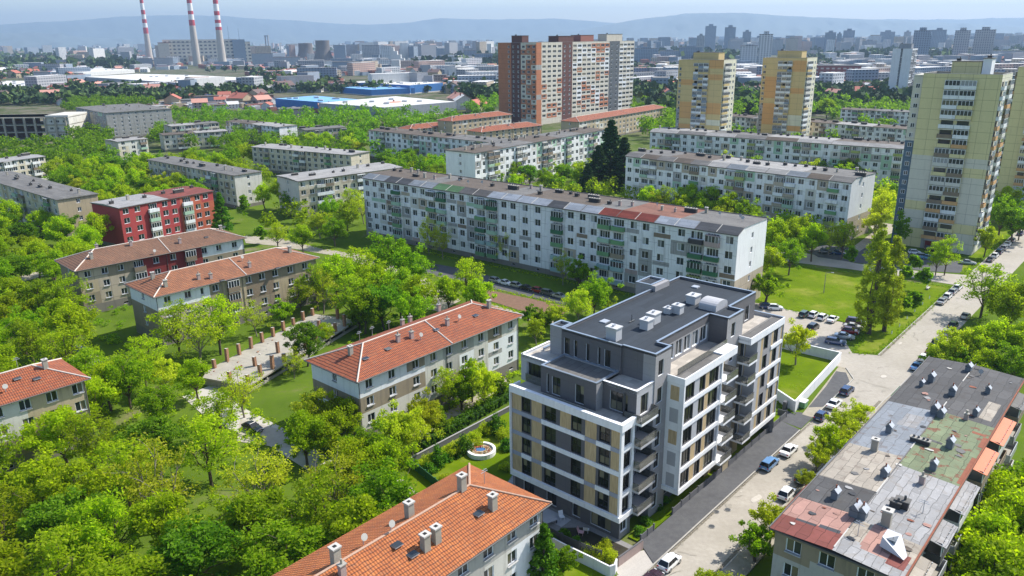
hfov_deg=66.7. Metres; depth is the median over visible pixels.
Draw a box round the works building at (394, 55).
[390,47,404,59]
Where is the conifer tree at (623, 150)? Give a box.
[601,137,631,188]
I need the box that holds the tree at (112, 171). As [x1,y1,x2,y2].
[103,164,124,183]
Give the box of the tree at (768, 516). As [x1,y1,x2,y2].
[748,492,785,544]
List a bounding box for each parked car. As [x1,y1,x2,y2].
[241,420,263,432]
[489,276,500,283]
[498,279,509,285]
[510,281,521,288]
[519,284,531,290]
[531,286,542,293]
[541,288,554,296]
[552,292,565,298]
[643,568,664,575]
[657,552,681,572]
[759,302,768,308]
[759,456,779,471]
[767,303,783,310]
[777,485,796,501]
[779,443,797,457]
[794,469,813,485]
[798,310,809,317]
[806,322,819,330]
[808,310,818,318]
[813,410,829,421]
[816,313,828,320]
[819,248,830,253]
[824,336,846,346]
[826,315,838,322]
[826,398,842,409]
[831,250,845,254]
[834,331,854,340]
[839,385,854,395]
[841,326,859,334]
[843,322,863,330]
[845,316,865,325]
[908,249,921,253]
[910,361,921,370]
[917,353,925,361]
[920,254,930,258]
[924,245,935,250]
[936,297,946,304]
[942,292,952,299]
[948,288,957,294]
[948,320,958,327]
[953,284,962,290]
[959,259,976,264]
[960,312,970,319]
[986,256,994,261]
[991,252,998,257]
[995,248,1003,253]
[1000,245,1007,250]
[1003,241,1011,246]
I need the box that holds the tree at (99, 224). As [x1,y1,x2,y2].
[77,211,113,246]
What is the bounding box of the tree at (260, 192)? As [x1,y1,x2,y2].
[252,181,271,209]
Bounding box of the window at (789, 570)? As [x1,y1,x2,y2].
[781,562,798,575]
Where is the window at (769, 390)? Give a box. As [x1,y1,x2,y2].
[767,386,771,399]
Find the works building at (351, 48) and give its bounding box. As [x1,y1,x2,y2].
[346,44,357,55]
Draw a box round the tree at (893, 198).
[872,195,896,213]
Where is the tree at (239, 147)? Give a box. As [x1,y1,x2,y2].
[234,142,247,161]
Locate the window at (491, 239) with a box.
[489,235,495,241]
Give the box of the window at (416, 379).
[413,376,420,386]
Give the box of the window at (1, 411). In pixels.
[0,407,4,418]
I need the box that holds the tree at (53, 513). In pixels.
[15,485,105,563]
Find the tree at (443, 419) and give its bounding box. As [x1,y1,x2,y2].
[426,405,453,429]
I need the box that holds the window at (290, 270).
[287,266,292,273]
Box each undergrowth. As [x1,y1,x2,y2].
[0,306,520,575]
[2,257,1023,468]
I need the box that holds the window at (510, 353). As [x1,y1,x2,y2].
[508,350,513,359]
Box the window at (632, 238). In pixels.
[630,235,636,242]
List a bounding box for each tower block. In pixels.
[634,47,658,61]
[660,49,678,56]
[679,46,701,59]
[696,34,704,51]
[704,24,716,50]
[724,25,735,48]
[739,43,757,62]
[742,30,750,41]
[757,31,772,64]
[771,38,783,54]
[785,37,797,49]
[823,31,835,51]
[835,32,841,49]
[843,29,854,44]
[862,40,876,44]
[880,30,894,45]
[904,30,910,36]
[912,27,931,54]
[930,28,946,47]
[952,28,970,54]
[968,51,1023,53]
[972,27,996,54]
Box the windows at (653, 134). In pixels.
[652,133,735,154]
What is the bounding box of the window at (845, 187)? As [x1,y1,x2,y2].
[842,184,848,189]
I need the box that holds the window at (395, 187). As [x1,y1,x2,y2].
[393,184,398,190]
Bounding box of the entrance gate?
[714,458,729,471]
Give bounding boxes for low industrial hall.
[816,65,861,79]
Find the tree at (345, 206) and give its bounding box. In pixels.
[334,202,360,230]
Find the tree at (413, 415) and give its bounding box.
[389,405,443,455]
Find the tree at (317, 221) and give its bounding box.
[298,209,330,238]
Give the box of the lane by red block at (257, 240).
[245,236,354,257]
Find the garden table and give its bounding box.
[543,515,557,523]
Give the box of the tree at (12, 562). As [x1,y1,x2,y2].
[0,538,37,575]
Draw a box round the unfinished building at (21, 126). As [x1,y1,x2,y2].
[0,112,88,141]
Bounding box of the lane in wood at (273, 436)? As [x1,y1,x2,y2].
[237,419,316,447]
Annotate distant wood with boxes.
[0,94,444,185]
[166,152,784,230]
[171,91,498,156]
[630,86,910,137]
[767,168,1023,242]
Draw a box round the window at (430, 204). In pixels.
[428,201,434,207]
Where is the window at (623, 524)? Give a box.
[620,519,625,531]
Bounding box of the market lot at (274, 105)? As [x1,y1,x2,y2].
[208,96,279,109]
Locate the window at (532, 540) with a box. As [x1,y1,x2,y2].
[530,533,537,551]
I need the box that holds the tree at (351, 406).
[329,396,360,434]
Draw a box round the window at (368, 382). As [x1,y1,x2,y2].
[365,378,373,389]
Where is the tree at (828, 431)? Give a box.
[809,421,846,455]
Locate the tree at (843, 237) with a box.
[827,221,861,258]
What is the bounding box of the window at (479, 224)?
[477,221,484,227]
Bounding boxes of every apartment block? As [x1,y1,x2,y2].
[0,152,47,179]
[0,171,98,236]
[0,357,95,474]
[54,225,246,312]
[75,103,172,138]
[89,184,214,245]
[90,103,167,135]
[105,135,148,161]
[123,245,319,345]
[147,154,264,208]
[158,128,227,151]
[164,120,219,132]
[224,118,297,144]
[251,142,369,173]
[272,463,552,575]
[275,161,402,216]
[297,124,346,146]
[304,299,523,438]
[362,167,768,299]
[368,126,506,163]
[398,122,437,131]
[438,111,512,134]
[444,126,604,184]
[466,122,542,138]
[560,104,666,134]
[625,147,876,239]
[650,125,904,188]
[732,113,757,131]
[769,356,1023,575]
[809,118,906,141]
[840,106,909,125]
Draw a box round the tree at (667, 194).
[654,184,679,204]
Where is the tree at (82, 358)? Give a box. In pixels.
[65,346,107,375]
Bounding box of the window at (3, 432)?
[0,426,6,437]
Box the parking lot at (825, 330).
[754,303,851,355]
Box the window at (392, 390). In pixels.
[389,386,396,396]
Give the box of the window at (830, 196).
[828,194,836,199]
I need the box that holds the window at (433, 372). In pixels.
[431,368,437,378]
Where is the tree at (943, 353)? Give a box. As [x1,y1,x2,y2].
[926,340,961,360]
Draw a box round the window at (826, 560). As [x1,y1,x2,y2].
[817,552,835,572]
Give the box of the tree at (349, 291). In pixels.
[325,273,373,310]
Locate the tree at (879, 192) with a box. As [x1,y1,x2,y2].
[873,183,896,200]
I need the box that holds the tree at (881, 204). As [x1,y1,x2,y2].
[871,190,895,217]
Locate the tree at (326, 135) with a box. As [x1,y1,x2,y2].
[317,131,333,147]
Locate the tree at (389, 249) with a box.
[361,231,408,279]
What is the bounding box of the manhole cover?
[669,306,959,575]
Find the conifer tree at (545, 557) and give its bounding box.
[526,523,563,575]
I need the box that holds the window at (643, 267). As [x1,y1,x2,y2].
[641,264,647,271]
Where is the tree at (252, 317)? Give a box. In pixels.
[231,299,271,336]
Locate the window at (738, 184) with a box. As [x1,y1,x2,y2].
[736,182,743,186]
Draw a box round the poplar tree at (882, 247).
[853,227,897,334]
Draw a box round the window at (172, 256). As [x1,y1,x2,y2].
[170,254,176,260]
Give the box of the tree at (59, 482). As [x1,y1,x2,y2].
[37,458,121,510]
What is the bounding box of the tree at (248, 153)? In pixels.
[240,144,255,160]
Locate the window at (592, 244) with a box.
[590,242,595,248]
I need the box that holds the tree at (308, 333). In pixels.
[282,321,326,366]
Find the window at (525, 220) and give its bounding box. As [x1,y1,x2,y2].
[522,217,527,223]
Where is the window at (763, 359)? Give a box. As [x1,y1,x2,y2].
[762,355,765,367]
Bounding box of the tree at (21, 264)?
[0,252,39,280]
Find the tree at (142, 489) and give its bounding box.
[94,432,201,514]
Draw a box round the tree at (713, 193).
[696,185,728,207]
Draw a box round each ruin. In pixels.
[182,386,331,469]
[200,306,357,392]
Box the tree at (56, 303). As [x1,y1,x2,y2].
[35,296,90,329]
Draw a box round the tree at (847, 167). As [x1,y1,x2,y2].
[834,162,854,169]
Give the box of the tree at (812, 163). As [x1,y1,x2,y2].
[798,158,820,165]
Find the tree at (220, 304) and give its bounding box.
[186,293,246,354]
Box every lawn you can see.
[405,412,511,492]
[557,560,616,575]
[758,263,950,353]
[778,349,831,399]
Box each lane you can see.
[1,272,45,286]
[352,253,459,305]
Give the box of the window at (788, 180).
[786,177,794,182]
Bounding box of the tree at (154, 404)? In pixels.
[131,375,192,417]
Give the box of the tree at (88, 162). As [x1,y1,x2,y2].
[80,155,105,171]
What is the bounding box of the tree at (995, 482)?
[978,468,1023,533]
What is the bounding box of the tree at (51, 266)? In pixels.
[26,249,68,283]
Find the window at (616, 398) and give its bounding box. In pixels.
[610,390,627,411]
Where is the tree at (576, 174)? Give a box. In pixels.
[571,167,582,181]
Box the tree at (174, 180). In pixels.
[162,172,189,186]
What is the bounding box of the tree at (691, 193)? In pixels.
[674,183,698,203]
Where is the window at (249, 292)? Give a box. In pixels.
[247,289,253,295]
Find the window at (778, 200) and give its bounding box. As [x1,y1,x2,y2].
[774,197,781,202]
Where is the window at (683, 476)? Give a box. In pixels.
[679,468,687,486]
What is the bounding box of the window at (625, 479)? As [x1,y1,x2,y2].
[623,474,627,488]
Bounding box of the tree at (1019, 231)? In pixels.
[1014,220,1023,240]
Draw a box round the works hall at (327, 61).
[324,60,331,66]
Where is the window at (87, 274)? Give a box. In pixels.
[84,270,91,277]
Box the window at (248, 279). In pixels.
[245,276,252,283]
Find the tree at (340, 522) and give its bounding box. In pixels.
[316,493,396,540]
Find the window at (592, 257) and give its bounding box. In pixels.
[590,255,595,261]
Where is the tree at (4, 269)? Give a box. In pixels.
[0,259,14,284]
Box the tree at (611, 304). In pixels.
[602,296,617,308]
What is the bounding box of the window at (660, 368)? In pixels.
[658,359,662,375]
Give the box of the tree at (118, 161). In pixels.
[104,156,131,177]
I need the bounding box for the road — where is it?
[656,230,1023,575]
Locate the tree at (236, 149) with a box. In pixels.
[219,145,243,161]
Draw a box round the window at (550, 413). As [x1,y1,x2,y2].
[545,405,555,421]
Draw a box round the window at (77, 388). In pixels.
[71,383,83,395]
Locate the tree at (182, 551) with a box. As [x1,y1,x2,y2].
[144,501,247,575]
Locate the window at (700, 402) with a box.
[698,397,702,412]
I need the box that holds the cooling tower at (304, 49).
[297,43,313,59]
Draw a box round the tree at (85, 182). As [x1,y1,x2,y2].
[79,178,107,190]
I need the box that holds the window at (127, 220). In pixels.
[124,218,129,223]
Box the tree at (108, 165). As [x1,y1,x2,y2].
[93,163,124,178]
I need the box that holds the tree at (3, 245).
[0,236,12,257]
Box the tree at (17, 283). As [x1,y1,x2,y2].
[0,276,29,312]
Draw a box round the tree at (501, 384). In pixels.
[492,378,509,393]
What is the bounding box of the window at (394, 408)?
[390,403,398,412]
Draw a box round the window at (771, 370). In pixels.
[769,367,773,380]
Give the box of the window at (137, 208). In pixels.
[134,206,139,211]
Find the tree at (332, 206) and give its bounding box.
[317,194,343,224]
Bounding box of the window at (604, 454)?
[599,447,608,465]
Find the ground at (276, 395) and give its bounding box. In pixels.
[0,41,1023,575]
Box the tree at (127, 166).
[124,162,141,173]
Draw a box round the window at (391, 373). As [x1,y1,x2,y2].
[388,369,396,380]
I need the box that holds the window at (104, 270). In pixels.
[101,267,107,274]
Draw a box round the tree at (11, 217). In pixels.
[1,212,19,223]
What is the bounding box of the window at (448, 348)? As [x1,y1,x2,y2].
[446,346,452,356]
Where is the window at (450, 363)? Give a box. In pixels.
[446,362,453,370]
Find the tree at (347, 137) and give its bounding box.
[341,133,357,145]
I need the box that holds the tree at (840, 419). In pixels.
[824,402,860,441]
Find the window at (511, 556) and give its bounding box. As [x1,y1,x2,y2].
[507,549,518,567]
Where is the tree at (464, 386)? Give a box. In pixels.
[441,375,477,409]
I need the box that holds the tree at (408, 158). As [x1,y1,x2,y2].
[401,150,425,166]
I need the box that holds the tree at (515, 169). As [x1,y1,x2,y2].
[506,162,520,177]
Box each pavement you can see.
[616,550,652,575]
[643,421,800,564]
[723,394,891,575]
[803,366,852,416]
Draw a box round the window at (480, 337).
[478,333,484,342]
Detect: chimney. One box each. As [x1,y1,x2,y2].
[140,0,152,57]
[187,0,200,65]
[213,0,225,61]
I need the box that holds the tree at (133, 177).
[122,168,145,189]
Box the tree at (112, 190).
[111,186,137,196]
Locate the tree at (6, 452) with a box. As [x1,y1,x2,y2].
[0,422,27,477]
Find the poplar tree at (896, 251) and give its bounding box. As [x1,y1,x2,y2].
[877,235,909,331]
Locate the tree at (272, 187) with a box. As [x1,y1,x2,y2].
[267,178,280,198]
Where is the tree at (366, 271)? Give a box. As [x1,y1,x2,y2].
[356,258,398,290]
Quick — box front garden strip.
[628,414,779,541]
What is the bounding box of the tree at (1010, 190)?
[995,186,1023,201]
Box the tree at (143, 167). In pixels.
[124,161,149,174]
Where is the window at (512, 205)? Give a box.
[510,203,514,208]
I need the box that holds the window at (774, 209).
[773,208,780,213]
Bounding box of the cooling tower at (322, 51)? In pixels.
[314,40,332,59]
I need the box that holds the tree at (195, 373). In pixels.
[173,357,211,399]
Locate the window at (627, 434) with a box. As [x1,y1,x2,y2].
[624,429,629,444]
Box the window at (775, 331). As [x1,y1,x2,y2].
[773,328,777,342]
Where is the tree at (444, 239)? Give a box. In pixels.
[432,224,451,258]
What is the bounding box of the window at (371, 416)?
[368,412,374,423]
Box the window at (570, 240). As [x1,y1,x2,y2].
[568,238,572,244]
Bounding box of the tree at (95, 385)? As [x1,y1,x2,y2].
[84,375,120,428]
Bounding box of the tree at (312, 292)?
[301,267,340,313]
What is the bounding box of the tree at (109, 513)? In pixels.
[63,485,155,565]
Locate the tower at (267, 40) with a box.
[264,35,268,45]
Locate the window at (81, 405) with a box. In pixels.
[75,400,87,412]
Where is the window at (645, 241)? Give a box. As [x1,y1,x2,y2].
[642,237,648,244]
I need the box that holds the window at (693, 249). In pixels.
[690,245,701,253]
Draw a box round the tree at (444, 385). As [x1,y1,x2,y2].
[432,366,467,409]
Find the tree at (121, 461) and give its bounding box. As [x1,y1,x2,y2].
[79,437,171,506]
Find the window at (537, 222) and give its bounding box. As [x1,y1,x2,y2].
[535,219,539,225]
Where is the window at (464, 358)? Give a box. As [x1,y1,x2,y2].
[462,355,466,364]
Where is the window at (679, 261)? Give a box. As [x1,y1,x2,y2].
[676,257,683,264]
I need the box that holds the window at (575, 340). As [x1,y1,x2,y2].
[575,340,576,356]
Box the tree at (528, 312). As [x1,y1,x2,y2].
[519,303,538,326]
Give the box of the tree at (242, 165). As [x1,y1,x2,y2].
[233,163,249,168]
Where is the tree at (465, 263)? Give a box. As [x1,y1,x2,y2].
[450,256,484,301]
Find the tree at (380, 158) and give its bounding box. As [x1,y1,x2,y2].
[374,152,393,162]
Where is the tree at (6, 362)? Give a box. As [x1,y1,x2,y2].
[0,342,21,372]
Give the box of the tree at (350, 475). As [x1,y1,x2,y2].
[293,439,366,510]
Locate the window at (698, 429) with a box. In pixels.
[696,418,701,433]
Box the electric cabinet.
[781,400,787,410]
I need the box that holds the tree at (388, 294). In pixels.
[359,279,405,330]
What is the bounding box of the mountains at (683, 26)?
[0,13,1023,48]
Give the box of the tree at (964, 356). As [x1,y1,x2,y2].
[947,345,979,363]
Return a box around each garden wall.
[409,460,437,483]
[410,406,508,460]
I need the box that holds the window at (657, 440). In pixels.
[654,431,658,446]
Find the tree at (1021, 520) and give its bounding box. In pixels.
[995,508,1023,561]
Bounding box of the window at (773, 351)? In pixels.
[771,348,775,361]
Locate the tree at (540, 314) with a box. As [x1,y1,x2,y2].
[523,308,555,336]
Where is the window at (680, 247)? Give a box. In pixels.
[677,243,683,250]
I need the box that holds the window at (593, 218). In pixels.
[591,215,596,222]
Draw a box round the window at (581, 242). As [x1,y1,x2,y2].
[579,240,584,246]
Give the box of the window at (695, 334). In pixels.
[692,329,698,345]
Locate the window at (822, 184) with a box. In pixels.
[820,181,825,186]
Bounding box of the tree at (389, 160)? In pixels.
[382,155,399,164]
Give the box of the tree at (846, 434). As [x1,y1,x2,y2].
[833,422,856,449]
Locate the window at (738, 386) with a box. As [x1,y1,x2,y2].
[737,384,739,394]
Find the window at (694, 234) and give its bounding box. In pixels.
[691,231,702,239]
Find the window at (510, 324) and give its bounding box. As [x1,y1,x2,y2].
[508,321,513,329]
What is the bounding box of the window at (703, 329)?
[700,325,705,340]
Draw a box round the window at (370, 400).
[367,395,374,406]
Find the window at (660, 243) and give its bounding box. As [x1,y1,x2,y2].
[657,240,663,247]
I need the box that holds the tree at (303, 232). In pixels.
[286,224,314,252]
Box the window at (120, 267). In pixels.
[117,264,123,270]
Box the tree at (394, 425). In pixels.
[371,398,414,447]
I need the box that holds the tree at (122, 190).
[107,182,135,197]
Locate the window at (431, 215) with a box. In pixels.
[429,213,435,218]
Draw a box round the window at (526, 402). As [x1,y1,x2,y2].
[523,397,529,411]
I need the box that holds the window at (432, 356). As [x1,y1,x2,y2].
[430,352,436,362]
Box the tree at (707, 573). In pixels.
[694,567,726,575]
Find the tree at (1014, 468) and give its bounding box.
[993,456,1023,513]
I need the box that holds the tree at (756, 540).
[728,520,773,561]
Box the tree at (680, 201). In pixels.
[672,194,689,205]
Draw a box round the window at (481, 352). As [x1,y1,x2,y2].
[479,348,484,357]
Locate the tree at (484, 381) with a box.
[467,360,501,404]
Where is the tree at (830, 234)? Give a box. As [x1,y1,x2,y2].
[823,221,844,254]
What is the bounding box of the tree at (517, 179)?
[507,173,524,184]
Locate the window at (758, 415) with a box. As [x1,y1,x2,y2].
[756,412,759,424]
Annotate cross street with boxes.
[764,252,971,284]
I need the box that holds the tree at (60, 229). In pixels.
[41,216,75,242]
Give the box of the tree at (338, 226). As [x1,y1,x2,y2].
[316,215,349,246]
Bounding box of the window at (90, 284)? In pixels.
[86,283,93,289]
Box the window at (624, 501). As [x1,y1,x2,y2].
[622,496,626,510]
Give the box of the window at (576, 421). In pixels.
[572,415,581,431]
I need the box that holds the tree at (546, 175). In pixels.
[535,166,554,186]
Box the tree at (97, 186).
[80,176,107,195]
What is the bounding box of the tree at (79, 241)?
[53,234,93,250]
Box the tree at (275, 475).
[209,436,298,514]
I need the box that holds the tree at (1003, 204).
[989,193,1023,237]
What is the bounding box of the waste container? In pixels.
[799,398,808,408]
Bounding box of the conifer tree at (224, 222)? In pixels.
[210,192,233,230]
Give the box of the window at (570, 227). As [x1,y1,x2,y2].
[568,225,572,231]
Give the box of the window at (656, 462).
[653,453,657,467]
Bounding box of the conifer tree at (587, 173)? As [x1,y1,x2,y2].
[576,163,599,192]
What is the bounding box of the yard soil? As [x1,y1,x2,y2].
[559,527,627,564]
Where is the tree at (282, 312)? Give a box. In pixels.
[268,297,296,320]
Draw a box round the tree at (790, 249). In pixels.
[766,237,806,274]
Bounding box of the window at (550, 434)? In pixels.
[545,426,555,443]
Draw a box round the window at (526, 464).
[523,459,530,474]
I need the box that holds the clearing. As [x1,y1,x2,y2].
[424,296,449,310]
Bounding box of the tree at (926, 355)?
[918,347,937,359]
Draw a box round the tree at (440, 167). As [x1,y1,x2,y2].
[426,163,445,173]
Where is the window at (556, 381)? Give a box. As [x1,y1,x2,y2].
[553,376,559,395]
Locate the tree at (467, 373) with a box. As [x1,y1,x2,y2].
[457,357,487,402]
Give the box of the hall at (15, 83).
[0,81,24,86]
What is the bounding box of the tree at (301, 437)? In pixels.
[283,408,328,468]
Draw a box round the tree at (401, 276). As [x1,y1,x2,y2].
[370,266,418,318]
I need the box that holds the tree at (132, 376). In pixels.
[99,347,154,409]
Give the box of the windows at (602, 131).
[459,131,603,172]
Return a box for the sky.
[0,0,1023,24]
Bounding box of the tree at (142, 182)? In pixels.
[133,176,160,189]
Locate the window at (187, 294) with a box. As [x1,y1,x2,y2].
[184,291,191,298]
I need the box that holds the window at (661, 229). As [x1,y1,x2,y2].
[658,225,664,233]
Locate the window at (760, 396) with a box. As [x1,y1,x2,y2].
[758,393,761,406]
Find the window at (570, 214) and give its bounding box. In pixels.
[568,212,573,218]
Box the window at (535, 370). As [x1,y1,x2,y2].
[529,362,540,377]
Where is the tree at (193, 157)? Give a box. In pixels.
[186,154,207,161]
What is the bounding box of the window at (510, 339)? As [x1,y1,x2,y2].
[508,335,513,344]
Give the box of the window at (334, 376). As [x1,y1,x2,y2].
[331,374,336,382]
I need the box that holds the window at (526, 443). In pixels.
[523,438,530,454]
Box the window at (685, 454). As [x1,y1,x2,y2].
[681,448,688,465]
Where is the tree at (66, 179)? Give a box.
[56,165,82,184]
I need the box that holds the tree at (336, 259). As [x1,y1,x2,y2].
[313,252,359,303]
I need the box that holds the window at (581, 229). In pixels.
[579,226,584,233]
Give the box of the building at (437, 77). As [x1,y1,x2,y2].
[432,74,447,80]
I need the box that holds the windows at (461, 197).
[365,180,752,280]
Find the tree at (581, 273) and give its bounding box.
[564,254,598,286]
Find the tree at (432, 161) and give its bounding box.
[425,153,443,171]
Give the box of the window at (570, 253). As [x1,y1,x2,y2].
[567,250,572,257]
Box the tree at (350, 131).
[340,127,363,135]
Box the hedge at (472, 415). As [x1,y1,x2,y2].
[417,387,508,450]
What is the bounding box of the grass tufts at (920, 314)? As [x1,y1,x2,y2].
[616,231,1023,574]
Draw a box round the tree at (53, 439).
[16,404,100,465]
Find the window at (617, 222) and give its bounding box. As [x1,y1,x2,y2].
[614,219,623,226]
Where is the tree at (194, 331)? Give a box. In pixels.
[166,300,239,359]
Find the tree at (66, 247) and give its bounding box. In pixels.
[58,241,91,256]
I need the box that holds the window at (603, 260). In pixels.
[599,257,608,264]
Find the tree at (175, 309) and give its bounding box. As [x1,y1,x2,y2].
[144,298,199,357]
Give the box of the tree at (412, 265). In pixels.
[391,242,434,288]
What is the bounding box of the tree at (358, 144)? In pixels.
[349,139,368,150]
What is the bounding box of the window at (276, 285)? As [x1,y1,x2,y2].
[273,282,278,289]
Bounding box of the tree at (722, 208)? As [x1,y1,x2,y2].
[712,200,733,212]
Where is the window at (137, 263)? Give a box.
[134,260,142,267]
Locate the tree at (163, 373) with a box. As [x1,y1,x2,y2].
[139,357,179,385]
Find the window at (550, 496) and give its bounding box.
[547,491,555,505]
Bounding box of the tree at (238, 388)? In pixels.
[216,365,263,417]
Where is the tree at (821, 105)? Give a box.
[817,98,836,117]
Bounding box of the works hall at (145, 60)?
[136,58,153,66]
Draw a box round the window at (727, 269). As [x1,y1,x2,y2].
[723,266,730,273]
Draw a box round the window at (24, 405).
[18,398,32,412]
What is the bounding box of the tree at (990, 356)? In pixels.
[967,347,1003,370]
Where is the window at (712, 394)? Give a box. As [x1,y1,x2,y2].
[707,388,715,405]
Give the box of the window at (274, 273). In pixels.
[272,270,277,276]
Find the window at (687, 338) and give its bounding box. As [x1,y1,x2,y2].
[684,334,690,350]
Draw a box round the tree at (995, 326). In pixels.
[977,315,1023,352]
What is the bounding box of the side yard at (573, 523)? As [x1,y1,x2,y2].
[548,507,631,565]
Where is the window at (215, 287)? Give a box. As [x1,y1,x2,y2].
[212,284,219,291]
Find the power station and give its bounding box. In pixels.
[157,39,251,63]
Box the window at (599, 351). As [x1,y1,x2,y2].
[598,348,600,363]
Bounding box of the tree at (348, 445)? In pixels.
[327,435,377,497]
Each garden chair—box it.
[558,510,564,519]
[577,526,583,535]
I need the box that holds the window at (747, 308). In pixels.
[745,305,748,319]
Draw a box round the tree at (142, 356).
[113,333,168,386]
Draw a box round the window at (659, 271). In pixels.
[656,267,662,274]
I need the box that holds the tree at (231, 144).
[224,139,248,149]
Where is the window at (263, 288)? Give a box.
[260,285,266,292]
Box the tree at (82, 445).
[51,411,126,470]
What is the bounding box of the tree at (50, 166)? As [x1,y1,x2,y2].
[38,156,65,174]
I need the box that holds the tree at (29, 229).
[5,222,41,243]
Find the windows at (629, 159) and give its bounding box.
[627,158,863,227]
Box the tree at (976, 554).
[948,539,1005,575]
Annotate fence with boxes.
[543,522,601,560]
[640,523,654,539]
[671,466,722,514]
[728,409,786,466]
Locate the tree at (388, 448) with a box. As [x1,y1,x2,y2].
[359,433,419,490]
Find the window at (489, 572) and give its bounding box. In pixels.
[484,566,492,575]
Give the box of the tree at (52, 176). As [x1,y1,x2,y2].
[41,168,64,182]
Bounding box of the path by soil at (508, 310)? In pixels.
[485,303,553,322]
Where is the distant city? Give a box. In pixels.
[0,33,1023,111]
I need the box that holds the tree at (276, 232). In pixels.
[265,222,288,246]
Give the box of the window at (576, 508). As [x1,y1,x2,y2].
[573,503,579,516]
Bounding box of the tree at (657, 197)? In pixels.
[648,191,666,202]
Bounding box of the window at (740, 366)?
[738,364,741,375]
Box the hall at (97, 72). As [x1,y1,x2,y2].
[51,68,134,75]
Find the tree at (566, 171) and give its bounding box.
[554,164,573,183]
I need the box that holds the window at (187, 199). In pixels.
[182,197,189,202]
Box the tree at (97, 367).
[82,360,126,411]
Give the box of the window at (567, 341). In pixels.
[565,337,569,354]
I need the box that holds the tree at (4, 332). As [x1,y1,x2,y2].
[0,316,17,356]
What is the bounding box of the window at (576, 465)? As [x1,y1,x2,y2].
[571,458,580,475]
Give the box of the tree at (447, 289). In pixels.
[431,275,464,307]
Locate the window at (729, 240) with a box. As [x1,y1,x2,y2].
[725,236,733,244]
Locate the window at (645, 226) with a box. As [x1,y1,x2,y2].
[642,223,648,230]
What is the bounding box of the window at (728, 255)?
[724,251,732,259]
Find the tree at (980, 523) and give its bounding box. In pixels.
[954,505,1022,562]
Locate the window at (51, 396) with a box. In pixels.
[45,390,58,403]
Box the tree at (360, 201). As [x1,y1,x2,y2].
[350,190,364,223]
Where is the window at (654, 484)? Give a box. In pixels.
[652,474,656,488]
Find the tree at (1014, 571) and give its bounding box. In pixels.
[944,550,1023,575]
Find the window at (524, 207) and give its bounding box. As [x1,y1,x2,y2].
[522,204,527,211]
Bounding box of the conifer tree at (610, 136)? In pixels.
[595,119,624,187]
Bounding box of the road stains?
[681,298,959,544]
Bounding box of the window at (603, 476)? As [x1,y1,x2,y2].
[599,470,608,487]
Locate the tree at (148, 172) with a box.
[120,166,153,181]
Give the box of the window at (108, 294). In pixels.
[105,291,112,298]
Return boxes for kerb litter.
[671,309,931,566]
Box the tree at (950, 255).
[931,234,963,275]
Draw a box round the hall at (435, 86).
[357,81,442,93]
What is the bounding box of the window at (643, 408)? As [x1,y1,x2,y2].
[640,392,647,413]
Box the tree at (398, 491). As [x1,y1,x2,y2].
[332,455,418,520]
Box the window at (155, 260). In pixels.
[153,257,158,263]
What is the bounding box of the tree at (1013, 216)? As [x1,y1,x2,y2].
[995,206,1023,241]
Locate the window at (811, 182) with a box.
[809,180,814,185]
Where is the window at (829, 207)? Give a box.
[827,205,835,210]
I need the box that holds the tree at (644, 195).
[636,185,662,200]
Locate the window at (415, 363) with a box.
[412,359,419,370]
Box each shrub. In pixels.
[418,453,434,468]
[422,462,438,473]
[429,443,448,468]
[438,473,449,479]
[443,440,460,457]
[444,452,454,462]
[452,433,473,453]
[453,451,463,458]
[468,430,482,441]
[471,437,483,446]
[478,421,491,435]
[486,412,506,435]
[494,424,509,438]
[498,437,509,451]
[498,461,509,471]
[558,527,571,536]
[571,535,582,542]
[590,545,605,561]
[598,537,612,550]
[604,546,617,564]
[633,525,645,536]
[641,515,653,525]
[657,504,663,510]
[663,495,670,503]
[724,571,744,575]
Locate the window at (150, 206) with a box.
[148,203,156,208]
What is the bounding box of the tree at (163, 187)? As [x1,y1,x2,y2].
[152,184,169,191]
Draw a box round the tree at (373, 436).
[337,420,401,462]
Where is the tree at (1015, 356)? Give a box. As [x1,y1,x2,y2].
[986,339,1023,375]
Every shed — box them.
[180,99,190,102]
[194,95,218,100]
[210,103,227,110]
[229,100,254,103]
[268,87,300,92]
[278,107,310,115]
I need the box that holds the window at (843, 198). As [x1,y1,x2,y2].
[841,195,846,200]
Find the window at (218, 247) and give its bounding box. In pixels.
[216,245,221,250]
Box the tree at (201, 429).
[166,412,243,485]
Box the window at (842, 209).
[840,206,845,211]
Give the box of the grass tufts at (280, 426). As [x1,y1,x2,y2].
[31,234,633,462]
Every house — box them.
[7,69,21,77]
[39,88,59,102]
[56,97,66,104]
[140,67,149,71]
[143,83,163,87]
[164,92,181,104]
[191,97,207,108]
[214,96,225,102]
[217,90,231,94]
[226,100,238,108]
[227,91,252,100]
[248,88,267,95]
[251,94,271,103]
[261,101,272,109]
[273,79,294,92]
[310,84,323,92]
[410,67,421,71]
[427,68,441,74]
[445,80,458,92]
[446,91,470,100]
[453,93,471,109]
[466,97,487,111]
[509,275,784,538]
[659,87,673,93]
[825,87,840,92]
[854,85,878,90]
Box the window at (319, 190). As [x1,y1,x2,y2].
[317,187,323,192]
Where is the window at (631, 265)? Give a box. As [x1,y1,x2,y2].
[629,262,635,269]
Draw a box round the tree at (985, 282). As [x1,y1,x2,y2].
[954,262,1018,317]
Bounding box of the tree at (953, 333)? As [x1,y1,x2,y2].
[932,325,984,357]
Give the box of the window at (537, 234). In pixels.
[535,232,539,238]
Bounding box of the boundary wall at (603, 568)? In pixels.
[551,537,617,575]
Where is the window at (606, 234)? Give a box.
[600,230,609,237]
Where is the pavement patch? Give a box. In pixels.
[809,371,849,406]
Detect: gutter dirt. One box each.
[649,394,841,570]
[715,401,881,573]
[879,304,935,355]
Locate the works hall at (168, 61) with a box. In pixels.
[153,57,173,67]

